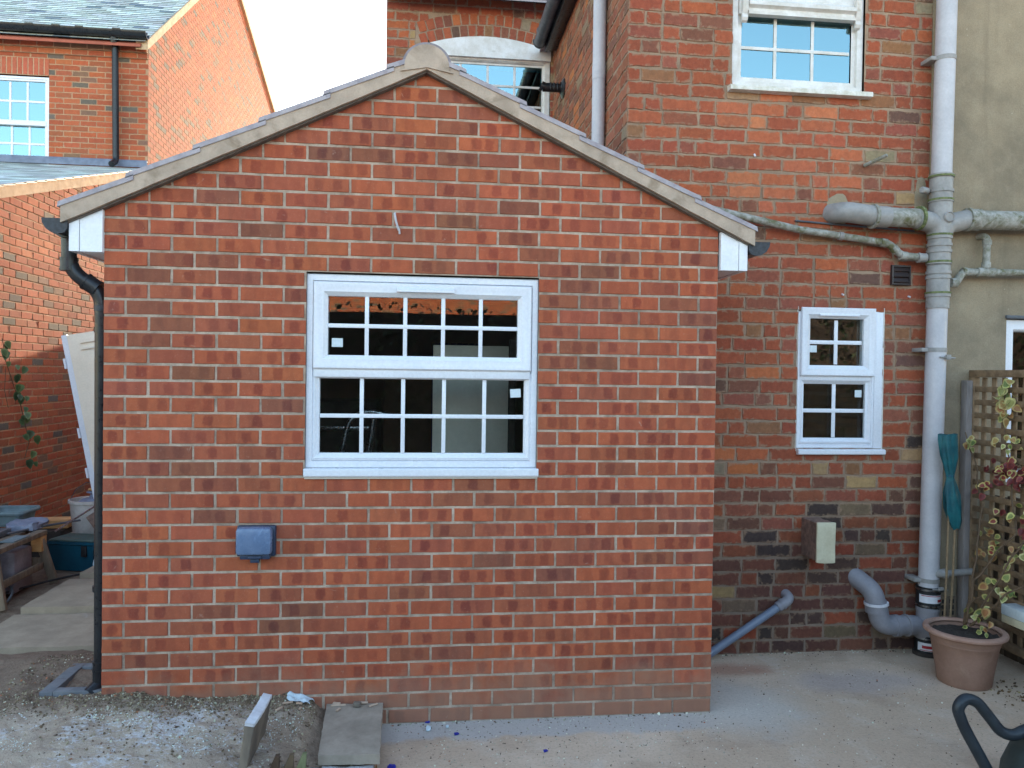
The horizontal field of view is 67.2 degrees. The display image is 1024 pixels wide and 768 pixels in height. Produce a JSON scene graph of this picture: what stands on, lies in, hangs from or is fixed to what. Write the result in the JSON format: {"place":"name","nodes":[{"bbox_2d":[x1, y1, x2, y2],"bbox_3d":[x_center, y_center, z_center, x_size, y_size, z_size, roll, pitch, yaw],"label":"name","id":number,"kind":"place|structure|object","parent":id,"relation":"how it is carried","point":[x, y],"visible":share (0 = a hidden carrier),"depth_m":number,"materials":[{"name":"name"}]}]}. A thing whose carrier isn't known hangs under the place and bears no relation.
{"place":"outdoors","nodes":[
{"label":"outdoors","id":0,"kind":"place"},
{"bbox_2d":[86,512,93,527],"bbox_3d":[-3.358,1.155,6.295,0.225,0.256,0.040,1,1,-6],"label":"bucket","id":1,"kind":"object","parent":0,"point":[90,518],"visible":0.24,"depth_m":6.27,"materials":[{"name":"grey plastic"}]},
{"bbox_2d":[0,0,275,167],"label":"neighbour house","id":2,"kind":"structure","parent":0,"point":[149,81],"depth_m":10.16,"materials":[{"name":"brick"}]},
{"bbox_2d":[0,75,48,163],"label":"window","id":3,"kind":"structure","parent":2,"relation":"in","point":[24,105],"depth_m":10.03,"materials":[{"name":"plastic"}]},
{"bbox_2d":[0,567,381,767],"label":"ground","id":4,"kind":"structure","parent":0,"point":[12,666],"depth_m":3.30,"materials":[{"name":"grey gravel"}]},
{"bbox_2d":[6,585,13,602],"bbox_3d":[-3.508,1.456,5.276,0.158,0.138,0.158,1,1,-6],"label":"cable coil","id":5,"kind":"object","parent":4,"relation":"on","point":[11,593],"visible":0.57,"depth_m":5.29,"materials":[{"name":"black rubber"}]},
{"bbox_2d":[0,545,31,593],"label":"power tool case","id":6,"kind":"object","parent":4,"relation":"on","point":[16,560],"visible":0.78,"depth_m":5.45,"materials":[{"name":"grey plastic"}]},
{"bbox_2d":[0,530,58,610],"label":"trestle bench","id":7,"kind":"object","parent":4,"relation":"on","point":[37,539],"visible":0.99,"depth_m":5.62,"materials":[{"name":"brown wood"}]},
{"bbox_2d":[0,528,10,537],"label":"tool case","id":8,"kind":"object","parent":7,"relation":"on","point":[3,531],"visible":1,"depth_m":5.52,"materials":[{"name":"grey plastic"}]},
{"bbox_2d":[0,535,29,542],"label":"blue board","id":9,"kind":"object","parent":7,"relation":"on","point":[15,538],"visible":1,"depth_m":5.42,"materials":[{"name":"wood"}]},
{"bbox_2d":[0,505,40,526],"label":"storage tub","id":10,"kind":"object","parent":7,"relation":"on","point":[9,513],"visible":0.84,"depth_m":5.98,"materials":[{"name":"plastic"}]},
{"bbox_2d":[4,518,48,531],"bbox_3d":[-3.656,1.063,5.807,0.243,0.090,0.244,1,1,-6],"label":"crumpled bag","id":11,"kind":"object","parent":7,"relation":"on","point":[26,523],"visible":0.9,"depth_m":5.73,"materials":[{"name":"white plastic"}]},
{"bbox_2d":[5,519,80,534],"bbox_3d":[-3.540,1.076,5.795,0.036,0.023,0.636,1,1,22],"label":"bar","id":12,"kind":"object","parent":7,"relation":"on","point":[46,525],"visible":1,"depth_m":5.83,"materials":[{"name":"grey metal"}]},
{"bbox_2d":[5,573,79,593],"bbox_3d":[-3.341,1.455,5.711,0.120,0.031,0.833,1,1,40],"label":"cable","id":13,"kind":"object","parent":4,"relation":"on","point":[39,583],"visible":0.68,"depth_m":5.66,"materials":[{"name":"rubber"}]},
{"bbox_2d":[0,613,93,653],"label":"paving slab","id":14,"kind":"structure","parent":4,"relation":"on","point":[19,634],"depth_m":4.58,"materials":[{"name":"grey concrete"}]},
{"bbox_2d":[23,526,71,556],"bbox_3d":[-3.974,1.365,6.619,0.342,0.285,0.355,1,1,-6],"label":"sawhorse","id":15,"kind":"object","parent":4,"relation":"on","point":[51,533],"visible":0.14,"depth_m":6.47,"materials":[{"name":"wood"}]},
{"bbox_2d":[35,516,71,528],"bbox_3d":[-3.959,1.192,6.620,0.320,0.070,0.180,1,1,-10],"label":"timber offcut","id":16,"kind":"object","parent":15,"relation":"on","point":[57,519],"visible":0.35,"depth_m":6.56,"materials":[{"name":"brown wood"}]},
{"bbox_2d":[21,579,93,614],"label":"paving slab","id":17,"kind":"structure","parent":4,"relation":"on","point":[72,596],"depth_m":5.11,"materials":[{"name":"grey concrete"}]},
{"bbox_2d":[47,533,93,570],"bbox_3d":[-3.483,1.359,6.224,0.400,0.250,0.270,1,1,6],"label":"tool box","id":18,"kind":"object","parent":4,"relation":"on","point":[72,551],"visible":0.84,"depth_m":6.11,"materials":[{"name":"teal plastic"}]},
{"bbox_2d":[39,663,101,696],"bbox_3d":[-2.072,1.477,3.763,0.285,0.098,0.360,1,1,-6],"label":"gully surround","id":19,"kind":"object","parent":4,"relation":"on","point":[56,687],"visible":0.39,"depth_m":3.63,"materials":[{"name":"grey concrete"}]},
{"bbox_2d":[0,154,146,527],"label":"single storey annex","id":20,"kind":"object","parent":4,"relation":"on","point":[46,303],"visible":0.4,"depth_m":7.46,"materials":[{"name":"brick"}]},
{"bbox_2d":[1,338,40,468],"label":"ivy","id":21,"kind":"object","parent":20,"relation":"attached to","point":[20,398],"visible":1,"depth_m":6.91,"materials":[{"name":"green plant"}]},
{"bbox_2d":[61,331,94,497],"bbox_3d":[-3.190,0.474,6.564,1.199,2.056,0.093,1,1,-13],"label":"leaning door","id":22,"kind":"structure","parent":4,"relation":"on","point":[78,360],"depth_m":6.45,"materials":[{"name":"plastic"}]},
{"bbox_2d":[80,566,93,578],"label":"paving slab","id":23,"kind":"structure","parent":4,"relation":"on","point":[88,573],"depth_m":5.71,"materials":[{"name":"grey concrete"}]},
{"bbox_2d":[0,706,304,767],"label":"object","id":24,"kind":"object","parent":4,"relation":"on","point":[159,731],"visible":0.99,"depth_m":3.29,"materials":[{"name":"grey gravel"}]},
{"bbox_2d":[0,653,357,767],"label":"soil rubble","id":25,"kind":"object","parent":4,"relation":"on","point":[146,698],"visible":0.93,"depth_m":3.50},
{"bbox_2d":[238,693,271,767],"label":"kerb stone","id":26,"kind":"object","parent":4,"relation":"on","point":[255,726],"visible":0.96,"depth_m":3.11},
{"bbox_2d":[270,753,279,767],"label":"wooden stake","id":27,"kind":"object","parent":4,"relation":"on","point":[275,762],"visible":1,"depth_m":3.07,"materials":[{"name":"brown wood"}]},
{"bbox_2d":[284,753,293,767],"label":"wooden stake","id":28,"kind":"object","parent":4,"relation":"on","point":[289,762],"visible":1,"depth_m":3.09,"materials":[{"name":"brown wood"}]},
{"bbox_2d":[287,691,314,703],"bbox_3d":[-1.002,1.487,3.645,0.131,0.050,0.085,1,1,3],"label":"tissue","id":29,"kind":"object","parent":4,"relation":"on","point":[300,697],"visible":0.98,"depth_m":3.65,"materials":[{"name":"white paper"}]},
{"bbox_2d":[296,752,306,767],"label":"wooden stake","id":30,"kind":"object","parent":4,"relation":"on","point":[302,761],"visible":1,"depth_m":3.09,"materials":[{"name":"green wood"}]},
{"bbox_2d":[321,765,373,767],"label":"brick","id":31,"kind":"object","parent":4,"relation":"on","point":[361,766],"visible":1,"depth_m":3.21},
{"bbox_2d":[318,703,382,764],"bbox_3d":[-0.720,1.558,3.453,0.282,0.048,0.512,1,1,-6],"label":"stone flag","id":32,"kind":"object","parent":4,"relation":"on","point":[351,735],"visible":1,"depth_m":3.37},
{"bbox_2d":[353,701,360,707],"bbox_3d":[-0.735,1.522,3.659,0.038,0.023,0.038,1,1,-6],"label":"pebble","id":33,"kind":"object","parent":32,"relation":"on","point":[356,704],"visible":1,"depth_m":3.65,"materials":[{"name":"stone"}]},
{"bbox_2d":[41,42,769,723],"bbox_3d":[-0.627,0.063,5.436,3.453,3.419,3.567,1,1,-6],"label":"brick extension","id":34,"kind":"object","parent":4,"relation":"on","point":[273,278],"visible":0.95,"depth_m":3.72,"materials":[{"name":"brick"},{"name":"tile"},{"name":"upvc"}]},
{"bbox_2d":[59,238,103,693],"bbox_3d":[-2.013,0.391,3.624,0.234,2.198,0.119,1,1,-6],"label":"downpipe","id":35,"kind":"object","parent":34,"relation":"attached to","point":[92,285],"visible":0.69,"depth_m":3.62,"materials":[{"name":"black plastic"}]},
{"bbox_2d":[236,525,276,562],"bbox_3d":[-1.202,0.752,3.609,0.178,0.169,0.087,1,1,-6],"label":"outdoor socket","id":36,"kind":"object","parent":34,"relation":"attached to","point":[255,543],"visible":1,"depth_m":3.57,"materials":[{"name":"grey plastic"}]},
{"bbox_2d":[320,398,381,451],"bbox_3d":[-1.391,0.811,5.533,0.850,1.400,0.625,1,1,-6],"label":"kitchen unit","id":37,"kind":"object","parent":34,"relation":"in","point":[331,431],"visible":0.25,"depth_m":5.26,"materials":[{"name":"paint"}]},
{"bbox_2d":[339,409,393,451],"bbox_3d":[-0.785,0.385,4.127,0.316,0.509,0.185,1,1,-6],"label":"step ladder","id":38,"kind":"object","parent":34,"relation":"in","point":[370,433],"visible":0.52,"depth_m":4.05,"materials":[{"name":"metal"}]},
{"bbox_2d":[394,212,400,233],"bbox_3d":[-0.554,-0.774,3.689,0.044,0.113,0.026,1,1,40],"label":"cable","id":39,"kind":"object","parent":34,"relation":"hanging from","point":[397,226],"visible":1,"depth_m":3.68,"materials":[{"name":"grey plastic"}]},
{"bbox_2d":[383,379,431,452],"bbox_3d":[-0.757,0.708,5.636,0.370,1.620,0.040,1,1,-6],"label":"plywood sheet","id":40,"kind":"object","parent":34,"relation":"in","point":[418,396],"depth_m":5.61,"materials":[{"name":"black wood"}]},
{"bbox_2d":[303,274,538,478],"bbox_3d":[-0.429,-0.031,3.750,1.124,0.978,0.103,1,1,-6],"label":"window","id":41,"kind":"structure","parent":34,"relation":"in","point":[319,364],"depth_m":3.73,"materials":[{"name":"plastic"}]},
{"bbox_2d":[431,343,477,452],"bbox_3d":[-0.376,0.631,5.076,0.320,1.800,0.045,1,1,-6],"label":"door frame","id":42,"kind":"object","parent":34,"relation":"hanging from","point":[470,344],"visible":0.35,"depth_m":5.04,"materials":[{"name":"white wood"}]},
{"bbox_2d":[432,339,515,452],"bbox_3d":[-0.224,0.652,4.397,0.470,1.820,0.060,1,1,-6],"label":"door panel","id":43,"kind":"structure","parent":34,"relation":"in","point":[463,397],"depth_m":4.38,"materials":[{"name":"paint"}]},
{"bbox_2d":[244,0,386,110],"label":"sky","id":44,"kind":"structure","parent":0,"point":[307,48],"materials":[{"name":"white"}]},
{"bbox_2d":[377,649,1023,767],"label":"concrete patio","id":45,"kind":"structure","parent":0,"point":[769,748],"depth_m":3.72,"materials":[{"name":"grey concrete"}]},
{"bbox_2d":[390,649,905,726],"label":"wall foot crumbs","id":46,"kind":"object","parent":45,"relation":"on","point":[658,713],"depth_m":3.87,"materials":[{"name":"grey concrete"}]},
{"bbox_2d":[386,0,932,654],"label":"brick house","id":47,"kind":"structure","parent":45,"relation":"on","point":[814,106],"depth_m":4.77,"materials":[{"name":"brick"}]},
{"bbox_2d":[430,36,550,115],"bbox_3d":[-0.236,-2.638,7.339,1.193,1.280,0.134,1,1,-6],"label":"window","id":48,"kind":"structure","parent":47,"relation":"in","point":[519,69],"depth_m":7.33,"materials":[{"name":"plastic"}]},
{"bbox_2d":[539,78,565,98],"bbox_3d":[0.344,-2.597,6.747,0.227,0.170,0.170,1,1,-6],"label":"flue terminal","id":49,"kind":"object","parent":47,"relation":"attached to","point":[559,88],"visible":1,"depth_m":6.71,"materials":[{"name":"black plastic"}]},
{"bbox_2d":[591,0,605,145],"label":"downpipe","id":50,"kind":"object","parent":47,"relation":"attached to","point":[599,67],"visible":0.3,"depth_m":5.12,"materials":[{"name":"grey plastic"}]},
{"bbox_2d":[711,589,793,657],"bbox_3d":[1.447,1.459,4.675,0.573,0.406,0.122,1,1,-16],"label":"condensate pipe","id":51,"kind":"object","parent":47,"relation":"attached to","point":[785,601],"visible":0.94,"depth_m":4.66,"materials":[{"name":"grey plastic"}]},
{"bbox_2d":[727,0,872,99],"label":"window","id":52,"kind":"structure","parent":47,"relation":"in","point":[780,47],"depth_m":4.76,"materials":[{"name":"plastic"}]},
{"bbox_2d":[801,517,835,562],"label":"utility meter box","id":53,"kind":"structure","parent":47,"relation":"attached to","point":[818,537],"depth_m":4.57,"materials":[{"name":"beige paint"}]},
{"bbox_2d":[715,206,927,262],"bbox_3d":[1.765,-0.929,4.683,1.597,0.345,0.110,1,1,-6],"label":"waste pipe","id":54,"kind":"object","parent":47,"relation":"attached to","point":[896,250],"visible":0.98,"depth_m":4.68,"materials":[{"name":"plastic"}]},
{"bbox_2d":[795,306,885,454],"bbox_3d":[2.034,-0.023,4.801,0.580,0.920,0.110,1,1,-6],"label":"window","id":55,"kind":"structure","parent":47,"relation":"in","point":[868,373],"depth_m":4.79,"materials":[{"name":"plastic"}]},
{"bbox_2d":[795,220,914,231],"bbox_3d":[2.124,-0.978,4.765,0.781,0.049,0.012,1,1,-6],"label":"overflow wire","id":56,"kind":"object","parent":47,"relation":"attached to","point":[853,225],"visible":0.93,"depth_m":4.76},
{"bbox_2d":[863,154,887,166],"bbox_3d":[2.224,-1.367,4.709,0.021,0.056,0.145,0,1,-40],"label":"pipe stub","id":57,"kind":"object","parent":47,"relation":"attached to","point":[875,160],"visible":1,"depth_m":4.70,"materials":[{"name":"plastic"}]},
{"bbox_2d":[890,265,910,285],"bbox_3d":[2.424,-0.678,4.801,0.126,0.124,0.023,1,1,-6],"label":"vent grille","id":58,"kind":"object","parent":47,"relation":"attached to","point":[902,273],"visible":1,"depth_m":4.79,"materials":[{"name":"plastic"}]},
{"bbox_2d":[822,0,1023,658],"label":"soil pipe","id":59,"kind":"object","parent":45,"relation":"on","point":[939,222],"visible":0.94,"depth_m":4.70,"materials":[{"name":"grey plastic"}]},
{"bbox_2d":[936,568,972,578],"bbox_3d":[2.713,1.162,4.733,0.249,0.060,0.072,1,1,-6],"label":"waste pipe","id":60,"kind":"object","parent":59,"relation":"attached to","point":[940,573],"visible":0.66,"depth_m":4.71,"materials":[{"name":"grey plastic"}]},
{"bbox_2d":[943,516,949,616],"bbox_3d":[2.601,1.177,4.618,0.030,0.900,0.018,1,1,16],"label":"cane","id":61,"kind":"object","parent":45,"relation":"on","point":[946,569],"visible":0.64,"depth_m":4.61,"materials":[{"name":"brown wood"}]},
{"bbox_2d":[949,529,955,616],"bbox_3d":[2.642,1.178,4.624,0.037,0.900,0.018,1,1,12],"label":"cane","id":62,"kind":"object","parent":45,"relation":"on","point":[953,566],"visible":0.64,"depth_m":4.62,"materials":[{"name":"brown wood"}]},
{"bbox_2d":[938,433,961,529],"bbox_3d":[2.621,0.585,4.605,0.164,0.577,0.071,1,1,-6],"label":"parasol cover","id":63,"kind":"object","parent":62,"relation":"attached to","point":[949,456],"visible":1,"depth_m":4.58,"materials":[{"name":"teal fabric"}]},
{"bbox_2d":[956,380,972,617],"bbox_3d":[2.844,0.842,4.843,0.041,1.730,0.055,1,1,-6],"label":"fence post","id":64,"kind":"object","parent":45,"relation":"on","point":[964,485],"visible":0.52,"depth_m":4.82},
{"bbox_2d":[922,617,1009,691],"bbox_3d":[2.550,1.526,4.340,0.425,0.308,0.425,1,1,-6],"label":"plant pot","id":65,"kind":"object","parent":45,"relation":"on","point":[966,659],"visible":0.98,"depth_m":4.23,"materials":[{"name":"ceramic"}]},
{"bbox_2d":[962,378,1023,637],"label":"climbing plant","id":66,"kind":"object","parent":65,"relation":"in","point":[1003,405],"visible":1,"depth_m":4.45,"materials":[{"name":"green plant"}]},
{"bbox_2d":[952,693,1023,767],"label":"watering can","id":67,"kind":"object","parent":45,"relation":"on","point":[1012,756],"visible":1,"depth_m":3.08,"materials":[{"name":"black plastic"}]},
{"bbox_2d":[968,370,1023,658],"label":"trellis","id":68,"kind":"object","parent":45,"relation":"on","point":[1010,646],"visible":0.73,"depth_m":4.64,"materials":[{"name":"brown wood"}]},
{"bbox_2d":[1001,603,1023,630],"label":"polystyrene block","id":69,"kind":"object","parent":68,"relation":"attached to","point":[1012,614],"depth_m":4.37,"materials":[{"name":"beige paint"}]},
{"bbox_2d":[983,679,1023,723],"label":"leaf litter","id":70,"kind":"object","parent":45,"relation":"on","point":[1002,690],"visible":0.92,"depth_m":4.20,"materials":[{"name":"brown plant"}]},
{"bbox_2d":[992,495,1023,664],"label":"board fence","id":71,"kind":"object","parent":45,"relation":"on","point":[1016,658],"visible":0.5,"depth_m":4.74,"materials":[{"name":"brown wood"}]},
{"bbox_2d":[929,0,1023,622],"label":"rendered house","id":72,"kind":"structure","parent":0,"point":[985,329],"depth_m":4.87,"materials":[{"name":"paint"}]},
{"bbox_2d":[939,596,956,616],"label":"wooden slats","id":73,"kind":"object","parent":72,"relation":"attached to","point":[948,606],"visible":0.56,"depth_m":4.87,"materials":[{"name":"brown wood"}]},
{"bbox_2d":[950,233,1023,287],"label":"waste pipe","id":74,"kind":"object","parent":72,"relation":"attached to","point":[985,270],"visible":0.98,"depth_m":4.79,"materials":[{"name":"plastic"}]},
{"bbox_2d":[1005,315,1023,481],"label":"window","id":75,"kind":"structure","parent":72,"relation":"in","point":[1014,328],"depth_m":4.99,"materials":[{"name":"plastic"}]},
{"bbox_3d":[-3.551,1.382,6.559,0.448,0.237,0.327,1,1,-6],"label":"concrete block","id":76,"kind":"object","parent":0,"visible":0},
{"bbox_2d":[68,482,93,533],"bbox_3d":[-3.565,1.049,6.532,0.356,0.439,0.356,1,1,-6],"label":"bucket","id":77,"kind":"object","parent":76,"relation":"on","point":[83,525],"visible":0.45,"depth_m":6.39,"materials":[{"name":"plastic"}]},
{"bbox_2d":[54,506,93,531],"bbox_3d":[-3.314,0.978,6.047,0.019,0.294,0.524,1,1,36],"label":"spirit rod","id":78,"kind":"object","parent":77,"relation":"in","point":[75,518],"visible":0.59,"depth_m":5.95,"materials":[{"name":"metal"}]},
{"bbox_2d":[78,488,93,501],"bbox_3d":[-3.554,0.976,6.532,0.260,0.186,0.259,1,1,-6],"label":"tool","id":79,"kind":"object","parent":77,"relation":"in","point":[90,498],"visible":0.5,"depth_m":6.48,"materials":[{"name":"grey plastic"}]}
]}

